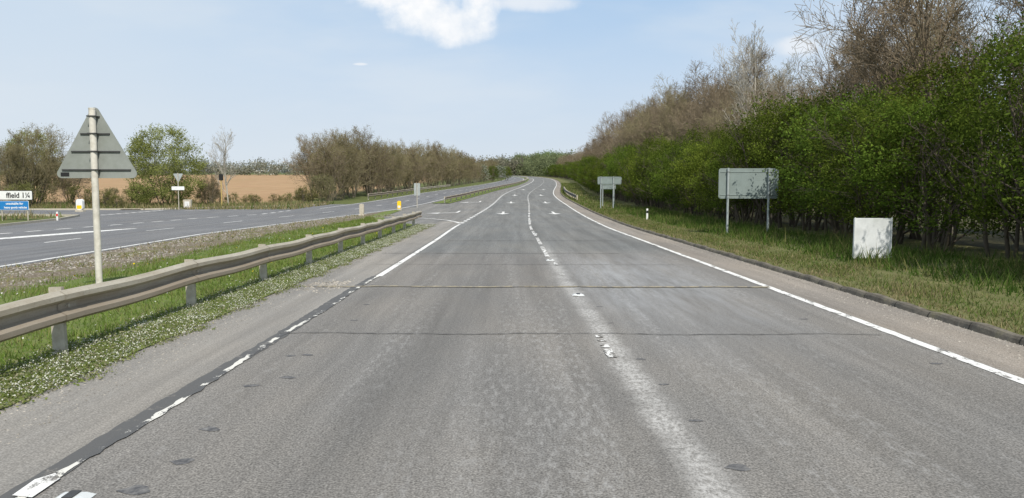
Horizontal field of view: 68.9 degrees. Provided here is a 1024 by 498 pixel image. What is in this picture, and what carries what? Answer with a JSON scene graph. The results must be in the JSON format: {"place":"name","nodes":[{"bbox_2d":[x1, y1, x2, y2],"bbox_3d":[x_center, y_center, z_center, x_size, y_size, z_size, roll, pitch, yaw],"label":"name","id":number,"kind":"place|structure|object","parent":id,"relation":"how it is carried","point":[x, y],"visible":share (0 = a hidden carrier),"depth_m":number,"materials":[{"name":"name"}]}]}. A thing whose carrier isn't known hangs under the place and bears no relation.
{"place":"outdoors","nodes":[
{"label":"outdoors","id":0,"kind":"place"},
{"bbox_2d":[0,204,347,235],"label":"side road","id":1,"kind":"structure","parent":0,"point":[108,218],"depth_m":48.79,"materials":[{"name":"grey asphalt"}]},
{"bbox_2d":[0,214,79,226],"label":"verge kerb","id":2,"kind":"structure","parent":1,"relation":"on","point":[67,216],"depth_m":42.71,"materials":[{"name":"concrete"}]},
{"bbox_2d":[29,204,321,209],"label":"junction kerb","id":3,"kind":"structure","parent":1,"relation":"on","point":[112,208],"depth_m":60.78,"materials":[{"name":"concrete"}]},
{"bbox_2d":[0,221,461,495],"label":"shoulder paving","id":4,"kind":"structure","parent":0,"point":[26,455],"depth_m":6.86,"materials":[{"name":"grey asphalt"}]},
{"bbox_2d":[0,225,440,443],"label":"road grit","id":5,"kind":"object","parent":4,"relation":"on","point":[171,349],"visible":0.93,"depth_m":7.73,"materials":[{"name":"gravel"}]},
{"bbox_2d":[0,176,522,267],"bbox_3d":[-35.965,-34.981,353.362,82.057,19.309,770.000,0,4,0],"label":"opposite road","id":6,"kind":"structure","parent":0,"point":[18,250],"depth_m":33.61,"materials":[{"name":"grey asphalt"}]},
{"bbox_2d":[0,177,523,266],"bbox_3d":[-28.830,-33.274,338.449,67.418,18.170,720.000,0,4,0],"label":"opposite road marking","id":7,"kind":"structure","parent":6,"relation":"on","point":[135,228],"depth_m":30.40,"materials":[{"name":"paint"}]},
{"bbox_2d":[383,176,532,226],"bbox_3d":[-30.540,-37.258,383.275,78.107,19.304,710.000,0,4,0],"label":"central crossing paving","id":8,"kind":"structure","parent":0,"point":[469,209],"depth_m":64.18,"materials":[{"name":"grey asphalt"}]},
{"bbox_2d":[0,171,1023,266],"bbox_3d":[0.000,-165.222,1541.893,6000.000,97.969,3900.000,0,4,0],"label":"ground","id":9,"kind":"structure","parent":0,"point":[262,186],"depth_m":119.72,"materials":[{"name":"beige soil"}]},
{"bbox_2d":[0,190,32,220],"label":"direction sign","id":10,"kind":"object","parent":9,"relation":"on","point":[27,195],"visible":1,"depth_m":43.48,"materials":[{"name":"metal"}]},
{"bbox_2d":[2,127,65,202],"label":"willow tree","id":11,"kind":"object","parent":9,"relation":"on","point":[45,194],"visible":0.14,"depth_m":75.33,"materials":[{"name":"green plant"}]},
{"bbox_2d":[0,122,68,192],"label":"budding tree","id":12,"kind":"object","parent":9,"relation":"on","point":[19,175],"visible":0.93,"depth_m":67.91,"materials":[{"name":"brown plant"}]},
{"bbox_2d":[0,124,74,203],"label":"budding tree","id":13,"kind":"object","parent":9,"relation":"on","point":[24,138],"visible":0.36,"depth_m":71.52,"materials":[{"name":"brown plant"}]},
{"bbox_2d":[38,151,100,203],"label":"budding tree","id":14,"kind":"object","parent":9,"relation":"on","point":[67,181],"visible":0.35,"depth_m":70.25,"materials":[{"name":"brown plant"}]},
{"bbox_2d":[65,183,100,204],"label":"shrub","id":15,"kind":"object","parent":9,"relation":"on","point":[85,199],"visible":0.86,"depth_m":67.45,"materials":[{"name":"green plant"}]},
{"bbox_2d":[0,157,314,175],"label":"distant hedgerow","id":16,"kind":"object","parent":9,"relation":"on","point":[254,169],"visible":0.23,"depth_m":541.16,"materials":[{"name":"green plant"}]},
{"bbox_2d":[124,122,208,204],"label":"willow tree","id":17,"kind":"object","parent":9,"relation":"on","point":[140,146],"visible":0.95,"depth_m":68.50,"materials":[{"name":"green plant"}]},
{"bbox_2d":[0,198,333,220],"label":"field edge grass","id":18,"kind":"structure","parent":9,"relation":"on","point":[244,205],"depth_m":64.94,"materials":[{"name":"green plant"}]},
{"bbox_2d":[0,211,401,294],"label":"median gravel","id":19,"kind":"structure","parent":9,"relation":"on","point":[35,277],"depth_m":18.95,"materials":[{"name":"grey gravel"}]},
{"bbox_2d":[0,214,390,295],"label":"median weeds","id":20,"kind":"object","parent":19,"relation":"on","point":[203,246],"visible":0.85,"depth_m":21.39,"materials":[{"name":"green plant"}]},
{"bbox_2d":[197,171,224,202],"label":"shrub","id":21,"kind":"object","parent":9,"relation":"on","point":[215,191],"visible":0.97,"depth_m":71.17,"materials":[{"name":"brown plant"}]},
{"bbox_2d":[0,210,422,408],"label":"median verge","id":22,"kind":"structure","parent":9,"relation":"on","point":[66,284],"depth_m":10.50,"materials":[{"name":"green plant"}]},
{"bbox_2d":[57,107,136,282],"bbox_3d":[-6.621,-0.637,11.901,1.239,3.217,0.150,0,4,-3],"label":"warning sign","id":23,"kind":"object","parent":22,"relation":"on","point":[95,152],"visible":0.98,"depth_m":11.88,"materials":[{"name":"metal"}]},
{"bbox_2d":[0,211,421,355],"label":"guard rail","id":24,"kind":"object","parent":22,"relation":"on","point":[55,309],"visible":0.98,"depth_m":9.35,"materials":[{"name":"metal"}]},
{"bbox_2d":[0,223,433,404],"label":"white daisies","id":25,"kind":"object","parent":22,"relation":"on","point":[346,255],"visible":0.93,"depth_m":9.55,"materials":[{"name":"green plant"}]},
{"bbox_2d":[0,224,435,413],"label":"ground cover plants","id":26,"kind":"object","parent":22,"relation":"on","point":[59,371],"visible":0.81,"depth_m":8.60,"materials":[{"name":"green plant"}]},
{"bbox_2d":[209,126,240,204],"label":"bare pale tree","id":27,"kind":"object","parent":9,"relation":"on","point":[224,161],"visible":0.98,"depth_m":71.10,"materials":[{"name":"grey plant"}]},
{"bbox_2d":[282,132,332,194],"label":"budding tree","id":28,"kind":"object","parent":9,"relation":"on","point":[306,153],"visible":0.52,"depth_m":94.04,"materials":[{"name":"brown plant"}]},
{"bbox_2d":[306,173,343,202],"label":"budding tree","id":29,"kind":"object","parent":9,"relation":"on","point":[317,181],"visible":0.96,"depth_m":78.43,"materials":[{"name":"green plant"}]},
{"bbox_2d":[302,132,353,200],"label":"budding tree","id":30,"kind":"object","parent":9,"relation":"on","point":[327,169],"visible":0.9,"depth_m":84.00,"materials":[{"name":"brown plant"}]},
{"bbox_2d":[319,128,366,199],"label":"budding tree","id":31,"kind":"object","parent":9,"relation":"on","point":[343,145],"visible":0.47,"depth_m":88.44,"materials":[{"name":"brown plant"}]},
{"bbox_2d":[319,127,366,198],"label":"budding tree","id":32,"kind":"object","parent":9,"relation":"on","point":[355,163],"visible":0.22,"depth_m":92.66,"materials":[{"name":"brown plant"}]},
{"bbox_2d":[327,131,379,197],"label":"budding tree","id":33,"kind":"object","parent":9,"relation":"on","point":[361,159],"visible":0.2,"depth_m":97.75,"materials":[{"name":"brown plant"}]},
{"bbox_2d":[350,124,395,196],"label":"budding tree","id":34,"kind":"object","parent":9,"relation":"on","point":[376,160],"visible":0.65,"depth_m":101.33,"materials":[{"name":"brown plant"}]},
{"bbox_2d":[376,142,410,190],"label":"budding tree","id":35,"kind":"object","parent":9,"relation":"on","point":[399,163],"visible":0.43,"depth_m":114.37,"materials":[{"name":"brown plant"}]},
{"bbox_2d":[399,144,427,188],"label":"budding tree","id":36,"kind":"object","parent":9,"relation":"on","point":[414,159],"visible":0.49,"depth_m":128.24,"materials":[{"name":"brown plant"}]},
{"bbox_2d":[418,144,443,186],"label":"budding tree","id":37,"kind":"object","parent":9,"relation":"on","point":[430,167],"visible":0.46,"depth_m":142.66,"materials":[{"name":"brown plant"}]},
{"bbox_2d":[420,149,582,176],"bbox_3d":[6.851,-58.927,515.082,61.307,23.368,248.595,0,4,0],"label":"distant wood","id":38,"kind":"object","parent":9,"relation":"on","point":[534,165],"visible":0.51,"depth_m":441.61,"materials":[{"name":"green plant"}]},
{"bbox_2d":[588,111,620,158],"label":"bare tree","id":39,"kind":"object","parent":9,"relation":"on","point":[595,145],"visible":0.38,"depth_m":131.95,"materials":[{"name":"brown plant"}]},
{"bbox_2d":[602,147,639,201],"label":"hawthorn shrub","id":40,"kind":"object","parent":9,"relation":"on","point":[616,158],"visible":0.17,"depth_m":76.89,"materials":[{"name":"green plant"}]},
{"bbox_2d":[606,100,654,153],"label":"bare tree","id":41,"kind":"object","parent":9,"relation":"on","point":[627,116],"visible":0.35,"depth_m":99.66,"materials":[{"name":"brown plant"}]},
{"bbox_2d":[615,154,659,206],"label":"hawthorn shrub","id":42,"kind":"object","parent":9,"relation":"on","point":[630,185],"visible":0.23,"depth_m":63.70,"materials":[{"name":"green plant"}]},
{"bbox_2d":[620,96,661,151],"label":"bare tree","id":43,"kind":"object","parent":9,"relation":"on","point":[628,131],"visible":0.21,"depth_m":93.53,"materials":[{"name":"brown plant"}]},
{"bbox_2d":[620,81,684,153],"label":"bare tree","id":44,"kind":"object","parent":9,"relation":"on","point":[645,126],"visible":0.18,"depth_m":82.00,"materials":[{"name":"brown plant"}]},
{"bbox_2d":[626,132,685,208],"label":"hawthorn shrub","id":45,"kind":"object","parent":9,"relation":"on","point":[638,158],"visible":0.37,"depth_m":58.40,"materials":[{"name":"green plant"}]},
{"bbox_2d":[634,144,683,209],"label":"hawthorn shrub","id":46,"kind":"object","parent":9,"relation":"on","point":[655,155],"visible":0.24,"depth_m":55.88,"materials":[{"name":"green plant"}]},
{"bbox_2d":[634,84,685,144],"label":"bare tree","id":47,"kind":"object","parent":9,"relation":"on","point":[655,128],"visible":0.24,"depth_m":79.53,"materials":[{"name":"brown plant"}]},
{"bbox_2d":[635,144,693,210],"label":"hawthorn shrub","id":48,"kind":"object","parent":9,"relation":"on","point":[665,161],"visible":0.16,"depth_m":53.77,"materials":[{"name":"green plant"}]},
{"bbox_2d":[645,74,698,151],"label":"bare tree","id":49,"kind":"object","parent":9,"relation":"on","point":[667,108],"visible":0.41,"depth_m":70.75,"materials":[{"name":"brown plant"}]},
{"bbox_2d":[642,133,726,214],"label":"hawthorn shrub","id":50,"kind":"object","parent":9,"relation":"on","point":[674,150],"visible":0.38,"depth_m":45.22,"materials":[{"name":"green plant"}]},
{"bbox_2d":[652,75,718,142],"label":"bare tree","id":51,"kind":"object","parent":9,"relation":"on","point":[690,95],"visible":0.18,"depth_m":74.79,"materials":[{"name":"brown plant"}]},
{"bbox_2d":[665,92,707,204],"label":"bare tree","id":52,"kind":"object","parent":9,"relation":"on","point":[682,116],"visible":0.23,"depth_m":68.07,"materials":[{"name":"brown plant"}]},
{"bbox_2d":[661,135,735,216],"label":"hawthorn shrub","id":53,"kind":"object","parent":9,"relation":"on","point":[692,171],"visible":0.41,"depth_m":42.65,"materials":[{"name":"green plant"}]},
{"bbox_2d":[668,66,735,143],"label":"bare tree","id":54,"kind":"object","parent":9,"relation":"on","point":[694,114],"visible":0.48,"depth_m":57.95,"materials":[{"name":"brown plant"}]},
{"bbox_2d":[681,60,742,139],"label":"bare tree","id":55,"kind":"object","parent":9,"relation":"on","point":[697,81],"visible":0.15,"depth_m":72.52,"materials":[{"name":"brown plant"}]},
{"bbox_2d":[681,121,745,216],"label":"hawthorn shrub","id":56,"kind":"object","parent":9,"relation":"on","point":[715,136],"visible":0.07,"depth_m":47.02,"materials":[{"name":"green plant"}]},
{"bbox_2d":[683,155,755,219],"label":"hawthorn shrub","id":57,"kind":"object","parent":9,"relation":"on","point":[705,200],"visible":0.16,"depth_m":40.65,"materials":[{"name":"green plant"}]},
{"bbox_2d":[696,83,752,210],"bbox_3d":[15.976,-7.125,53.763,5.725,9.443,4.475,-4,6,-44],"label":"bare tree","id":58,"kind":"object","parent":9,"relation":"on","point":[702,131],"visible":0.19,"depth_m":53.46,"materials":[{"name":"brown plant"}]},
{"bbox_2d":[676,37,791,132],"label":"bare tree","id":59,"kind":"object","parent":9,"relation":"on","point":[760,67],"visible":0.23,"depth_m":65.37,"materials":[{"name":"brown plant"}]},
{"bbox_2d":[704,139,776,221],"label":"hawthorn shrub","id":60,"kind":"object","parent":9,"relation":"on","point":[750,211],"visible":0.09,"depth_m":37.80,"materials":[{"name":"green plant"}]},
{"bbox_2d":[696,66,785,215],"bbox_3d":[16.365,-7.285,50.773,8.216,10.334,5.197,0,4,4],"label":"bare tree","id":61,"kind":"object","parent":9,"relation":"on","point":[716,117],"visible":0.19,"depth_m":50.33,"materials":[{"name":"brown plant"}]},
{"bbox_2d":[695,118,799,224],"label":"hawthorn shrub","id":62,"kind":"object","parent":9,"relation":"on","point":[735,210],"visible":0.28,"depth_m":34.39,"materials":[{"name":"green plant"}]},
{"bbox_2d":[713,18,807,219],"bbox_3d":[14.576,-7.711,44.868,5.524,12.208,4.402,-2,5,-19],"label":"bare pale tree","id":63,"kind":"object","parent":9,"relation":"on","point":[743,86],"visible":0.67,"depth_m":44.34,"materials":[{"name":"beige plant"}]},
{"bbox_2d":[728,74,792,219],"bbox_3d":[14.931,-5.753,43.324,4.007,8.454,5.125,4,6,44],"label":"bare tree","id":64,"kind":"object","parent":9,"relation":"on","point":[758,94],"visible":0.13,"depth_m":42.56,"materials":[{"name":"brown plant"}]},
{"bbox_2d":[512,175,1023,345],"bbox_3d":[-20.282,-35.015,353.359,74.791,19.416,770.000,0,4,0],"label":"kerb","id":65,"kind":"structure","parent":9,"relation":"on","point":[993,331],"depth_m":11.71,"materials":[{"name":"concrete"}]},
{"bbox_2d":[727,47,814,137],"bbox_3d":[22.646,-10.062,63.346,11.536,13.785,7.297,-1,4,-9],"label":"bare tree","id":66,"kind":"object","parent":9,"relation":"on","point":[790,66],"visible":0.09,"depth_m":62.35,"materials":[{"name":"brown plant"}]},
{"bbox_2d":[737,56,805,217],"bbox_3d":[16.360,-6.973,46.510,3.707,10.376,4.652,4,6,41],"label":"bare pale tree","id":67,"kind":"object","parent":9,"relation":"on","point":[772,81],"visible":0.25,"depth_m":46.69,"materials":[{"name":"brown plant"}]},
{"bbox_2d":[701,82,843,227],"bbox_3d":[11.486,-3.844,32.220,6.592,6.394,5.538,1,5,14],"label":"hawthorn shrub","id":68,"kind":"object","parent":9,"relation":"on","point":[743,130],"visible":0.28,"depth_m":32.24,"materials":[{"name":"green plant"}]},
{"bbox_2d":[739,90,851,230],"bbox_3d":[11.985,-3.368,29.751,5.258,5.807,5.426,-4,6,-44],"label":"hawthorn shrub","id":69,"kind":"object","parent":9,"relation":"on","point":[817,222],"visible":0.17,"depth_m":29.70,"materials":[{"name":"green plant"}]},
{"bbox_2d":[768,97,911,233],"bbox_3d":[12.233,-3.018,27.774,5.493,5.354,5.792,0,4,2],"label":"hawthorn shrub","id":70,"kind":"object","parent":9,"relation":"on","point":[832,223],"visible":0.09,"depth_m":27.62,"materials":[{"name":"green plant"}]},
{"bbox_2d":[784,17,899,225],"bbox_3d":[16.176,-6.282,37.320,5.876,10.578,7.966,4,6,44],"label":"bare tree","id":71,"kind":"object","parent":9,"relation":"on","point":[821,80],"visible":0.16,"depth_m":37.46,"materials":[{"name":"brown plant"}]},
{"bbox_2d":[786,81,902,230],"bbox_3d":[14.504,-3.865,31.079,5.528,6.630,6.580,-4,6,-42],"label":"hawthorn shrub","id":72,"kind":"object","parent":9,"relation":"on","point":[849,97],"visible":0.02,"depth_m":30.93,"materials":[{"name":"green plant"}]},
{"bbox_2d":[762,81,950,237],"bbox_3d":[11.679,-2.783,24.526,5.642,5.452,6.002,0,4,-5],"label":"hawthorn shrub","id":73,"kind":"object","parent":9,"relation":"on","point":[808,198],"visible":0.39,"depth_m":24.61,"materials":[{"name":"green plant"}]},
{"bbox_2d":[852,218,892,258],"bbox_3d":[8.422,-0.134,17.465,0.850,1.205,0.090,0,4,5],"label":"roadside cabinet","id":74,"kind":"object","parent":9,"relation":"on","point":[872,233],"visible":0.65,"depth_m":17.43,"materials":[{"name":"white metal"}]},
{"bbox_2d":[802,0,942,124],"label":"bare tree","id":75,"kind":"object","parent":9,"relation":"on","point":[844,69],"visible":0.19,"depth_m":32.99,"materials":[{"name":"brown plant"}]},
{"bbox_2d":[792,89,969,245],"bbox_3d":[11.091,-2.340,21.995,5.059,4.863,6.022,1,4,12],"label":"hawthorn shrub","id":76,"kind":"object","parent":9,"relation":"on","point":[859,212],"visible":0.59,"depth_m":21.79,"materials":[{"name":"green plant"}]},
{"bbox_2d":[823,78,956,238],"bbox_3d":[14.234,-3.223,27.625,5.564,5.853,5.742,1,5,17],"label":"hawthorn shrub","id":77,"kind":"object","parent":9,"relation":"on","point":[910,236],"visible":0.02,"depth_m":27.41,"materials":[{"name":"green plant"}]},
{"bbox_2d":[784,0,1023,240],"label":"bare tree","id":78,"kind":"object","parent":9,"relation":"on","point":[872,56],"visible":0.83,"depth_m":26.62,"materials":[{"name":"brown plant"}]},
{"bbox_2d":[831,1,990,224],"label":"bare tree","id":79,"kind":"object","parent":9,"relation":"on","point":[919,39],"visible":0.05,"depth_m":38.41,"materials":[{"name":"brown plant"}]},
{"bbox_2d":[830,42,1017,242],"bbox_3d":[13.514,-3.175,23.516,6.151,6.392,6.486,0,4,0],"label":"hawthorn shrub","id":80,"kind":"object","parent":9,"relation":"on","point":[917,82],"visible":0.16,"depth_m":23.30,"materials":[{"name":"green plant"}]},
{"bbox_2d":[827,85,1023,251],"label":"hawthorn shrub","id":81,"kind":"object","parent":9,"relation":"on","point":[946,227],"visible":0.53,"depth_m":19.67,"materials":[{"name":"green plant"}]},
{"bbox_2d":[845,0,1021,230],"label":"bare tree","id":82,"kind":"object","parent":9,"relation":"on","point":[969,30],"visible":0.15,"depth_m":31.95,"materials":[{"name":"brown plant"}]},
{"bbox_2d":[887,4,1017,234],"bbox_3d":[17.194,-5.464,30.439,5.045,10.033,7.976,-3,5,-34],"label":"bare tree","id":83,"kind":"object","parent":9,"relation":"on","point":[948,50],"visible":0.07,"depth_m":29.76,"materials":[{"name":"brown plant"}]},
{"bbox_2d":[908,22,1023,259],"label":"hawthorn shrub","id":84,"kind":"object","parent":9,"relation":"on","point":[962,114],"visible":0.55,"depth_m":17.47,"materials":[{"name":"green plant"}]},
{"bbox_2d":[923,69,1023,234],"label":"hawthorn shrub","id":85,"kind":"object","parent":9,"relation":"on","point":[978,162],"visible":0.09,"depth_m":20.49,"materials":[{"name":"green plant"}]},
{"bbox_2d":[927,1,1023,227],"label":"hawthorn shrub","id":86,"kind":"object","parent":9,"relation":"on","point":[1014,111],"visible":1,"depth_m":15.18,"materials":[{"name":"green plant"}]},
{"bbox_2d":[941,0,1023,130],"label":"bare tree","id":87,"kind":"object","parent":9,"relation":"on","point":[1013,69],"visible":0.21,"depth_m":22.99,"materials":[{"name":"brown plant"}]},
{"bbox_2d":[960,0,1023,75],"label":"bare tree","id":88,"kind":"object","parent":9,"relation":"on","point":[1004,4],"visible":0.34,"depth_m":30.12,"materials":[{"name":"brown plant"}]},
{"bbox_2d":[0,0,1023,170],"label":"sky","id":89,"kind":"structure","parent":0,"point":[477,77],"materials":[{"name":"blue"}]},
{"bbox_2d":[27,175,1023,497],"bbox_3d":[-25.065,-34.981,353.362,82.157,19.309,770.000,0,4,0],"label":"road","id":90,"kind":"structure","parent":0,"point":[387,393],"depth_m":6.16,"materials":[{"name":"grey asphalt"}]},
{"bbox_2d":[13,473,59,496],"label":"broken edge marking","id":91,"kind":"object","parent":90,"relation":"on","point":[34,487],"visible":1,"depth_m":4.30,"materials":[{"name":"paint"}]},
{"bbox_2d":[0,276,376,497],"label":"tar band","id":92,"kind":"object","parent":90,"relation":"on","point":[123,427],"visible":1,"depth_m":5.86,"materials":[{"name":"black asphalt"}]},
{"bbox_2d":[16,276,378,497],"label":"broken edge marking","id":93,"kind":"object","parent":90,"relation":"on","point":[61,472],"visible":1,"depth_m":6.04,"materials":[{"name":"paint"}]},
{"bbox_2d":[377,179,533,275],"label":"edge marking","id":94,"kind":"object","parent":90,"relation":"on","point":[403,260],"visible":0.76,"depth_m":22.85,"materials":[{"name":"paint"}]},
{"bbox_2d":[305,285,768,286],"bbox_3d":[0.450,0.671,13.386,8.302,0.001,0.258,0,4,1],"label":"transverse joint marking","id":95,"kind":"object","parent":90,"relation":"on","point":[544,286],"visible":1,"depth_m":13.38,"materials":[{"name":"black asphalt"}]},
{"bbox_2d":[527,184,616,356],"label":"lane marking","id":96,"kind":"object","parent":90,"relation":"on","point":[609,353],"visible":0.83,"depth_m":17.45,"materials":[{"name":"paint"}]},
{"bbox_2d":[548,178,1023,383],"bbox_3d":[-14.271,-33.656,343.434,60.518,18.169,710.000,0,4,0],"label":"edge marking","id":97,"kind":"structure","parent":90,"relation":"on","point":[983,366],"depth_m":9.50,"materials":[{"name":"paint"}]},
{"bbox_2d":[515,175,1023,334],"bbox_3d":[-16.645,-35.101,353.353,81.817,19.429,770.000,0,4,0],"label":"verge","id":98,"kind":"structure","parent":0,"point":[913,242],"depth_m":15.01,"materials":[{"name":"green plant"}]},
{"bbox_2d":[561,183,656,213],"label":"verge grass","id":99,"kind":"structure","parent":98,"relation":"on","point":[594,206],"depth_m":78.20,"materials":[{"name":"green plant"}]},
{"bbox_2d":[718,168,778,232],"bbox_3d":[8.950,-1.719,28.264,2.260,2.680,0.125,0,4,0],"label":"direction sign","id":100,"kind":"object","parent":98,"relation":"on","point":[745,183],"visible":0.87,"depth_m":28.25,"materials":[{"name":"silver metal"}]},
{"bbox_2d":[530,176,1023,377],"bbox_3d":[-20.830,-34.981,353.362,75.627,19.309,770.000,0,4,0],"label":"shoulder paving","id":101,"kind":"structure","parent":0,"point":[993,356],"depth_m":10.65,"materials":[{"name":"grey asphalt"}]},
{"bbox_2d":[596,216,1023,360],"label":"road grit","id":102,"kind":"object","parent":101,"relation":"on","point":[828,289],"visible":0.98,"depth_m":11.41,"materials":[{"name":"gravel"}]},
{"bbox_2d":[612,204,1023,299],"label":"verge grass","id":103,"kind":"structure","parent":0,"point":[828,243],"depth_m":18.12,"materials":[{"name":"green plant"}]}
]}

